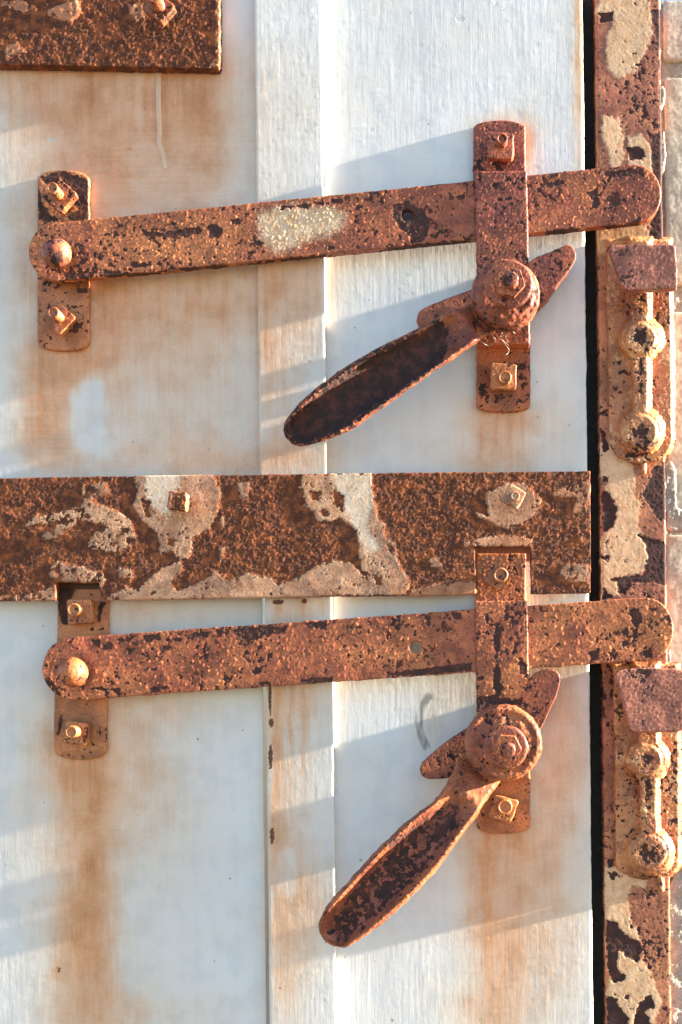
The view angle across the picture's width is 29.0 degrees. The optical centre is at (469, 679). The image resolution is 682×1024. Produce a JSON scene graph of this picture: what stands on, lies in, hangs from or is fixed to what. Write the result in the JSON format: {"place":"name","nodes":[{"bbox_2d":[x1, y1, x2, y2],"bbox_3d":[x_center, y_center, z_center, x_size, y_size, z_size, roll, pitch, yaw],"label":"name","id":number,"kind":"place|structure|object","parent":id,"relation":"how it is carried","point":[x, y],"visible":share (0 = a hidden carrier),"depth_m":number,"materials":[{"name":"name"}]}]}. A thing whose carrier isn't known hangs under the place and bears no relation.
{"place":"outdoors","nodes":[
{"label":"outdoors","id":0,"kind":"place"},
{"label":"ground","id":1,"kind":"structure","parent":0,"visible":0},
{"bbox_2d":[660,1,681,1023],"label":"block wall","id":2,"kind":"structure","parent":1,"relation":"on","point":[671,65],"depth_m":0.94,"materials":[{"name":"beige paint"}]},
{"bbox_2d":[582,0,670,1023],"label":"door jamb","id":3,"kind":"object","parent":2,"relation":"attached to","point":[631,966],"depth_m":0.90,"materials":[{"name":"beige paint"}]},
{"bbox_2d":[0,0,592,1023],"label":"door","id":4,"kind":"structure","parent":3,"relation":"attached to","point":[194,858],"depth_m":0.90,"materials":[{"name":"white"}]},
{"bbox_2d":[37,170,90,351],"bbox_3d":[-0.279,-0.287,0.885,0.037,0.124,0.029,-1,0,0],"label":"pivot plate","id":5,"kind":"object","parent":4,"relation":"attached to","point":[64,317],"visible":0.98,"depth_m":0.90,"materials":[{"name":"orange paint"}]},
{"bbox_2d":[29,165,660,283],"bbox_3d":[-0.084,-0.308,0.878,0.428,0.075,0.024,-1,0,0],"label":"latch bar","id":6,"kind":"object","parent":5,"relation":"attached to","point":[300,229],"visible":1,"depth_m":0.88,"materials":[{"name":"red paint"}]},
{"bbox_2d":[54,589,109,759],"bbox_3d":[-0.267,-0.003,0.888,0.039,0.118,0.024,-1,0,0],"label":"pivot plate","id":7,"kind":"object","parent":4,"relation":"attached to","point":[80,729],"visible":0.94,"depth_m":0.90,"materials":[{"name":"orange paint"}]},
{"bbox_2d":[42,598,672,699],"bbox_3d":[-0.076,-0.021,0.878,0.428,0.065,0.025,-1,0,0],"label":"latch bar","id":8,"kind":"object","parent":7,"relation":"attached to","point":[333,650],"visible":1,"depth_m":0.88,"materials":[{"name":"brown metal"}]},
{"bbox_2d":[0,0,222,74],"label":"hinge plate","id":9,"kind":"object","parent":4,"relation":"attached to","point":[158,36],"visible":1,"depth_m":0.89,"materials":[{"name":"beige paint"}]},
{"bbox_2d":[110,703,144,745],"bbox_3d":[-0.232,0.030,0.895,0.030,0.032,0.004,-1,0,0],"label":"cobweb","id":10,"kind":"object","parent":4,"relation":"attached to","point":[129,718],"visible":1,"depth_m":0.90,"materials":[{"name":"fabric"}]},
{"bbox_2d":[0,471,590,601],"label":"hinge strap","id":11,"kind":"object","parent":4,"relation":"attached to","point":[202,537],"visible":1,"depth_m":0.88,"materials":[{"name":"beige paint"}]},
{"bbox_2d":[472,120,530,412],"bbox_3d":[0.022,-0.283,0.889,0.039,0.200,0.023,-1,0,0],"label":"latch bracket","id":12,"kind":"object","parent":4,"relation":"attached to","point":[501,221],"visible":0.84,"depth_m":0.89,"materials":[{"name":"orange metal"}]},
{"bbox_2d":[283,245,575,446],"bbox_3d":[-0.025,-0.223,0.850,0.196,0.139,0.074,-1,0,0],"label":"latch lever","id":13,"kind":"object","parent":12,"relation":"attached to","point":[505,296],"visible":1,"depth_m":0.85,"materials":[{"name":"orange metal"}]},
{"bbox_2d":[475,553,530,833],"bbox_3d":[0.022,0.010,0.889,0.038,0.193,0.023,-1,0,0],"label":"latch bracket","id":14,"kind":"object","parent":4,"relation":"attached to","point":[501,648],"visible":0.83,"depth_m":0.88,"materials":[{"name":"brown metal"}]},
{"bbox_2d":[318,669,559,947],"bbox_3d":[-0.019,0.085,0.849,0.162,0.182,0.075,-1,0,0],"label":"latch lever","id":15,"kind":"object","parent":14,"relation":"attached to","point":[481,756],"visible":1,"depth_m":0.85,"materials":[{"name":"orange metal"}]},
{"bbox_2d":[606,236,676,474],"bbox_3d":[0.121,-0.222,0.885,0.059,0.173,0.043,-1,0,0],"label":"latch catch","id":16,"kind":"object","parent":3,"relation":"attached to","point":[641,286],"visible":1,"depth_m":0.89,"materials":[{"name":"orange paint"}]},
{"bbox_2d":[613,661,681,892],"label":"latch catch","id":17,"kind":"object","parent":3,"relation":"attached to","point":[647,727],"visible":1,"depth_m":0.89,"materials":[{"name":"orange paint"}]}
]}

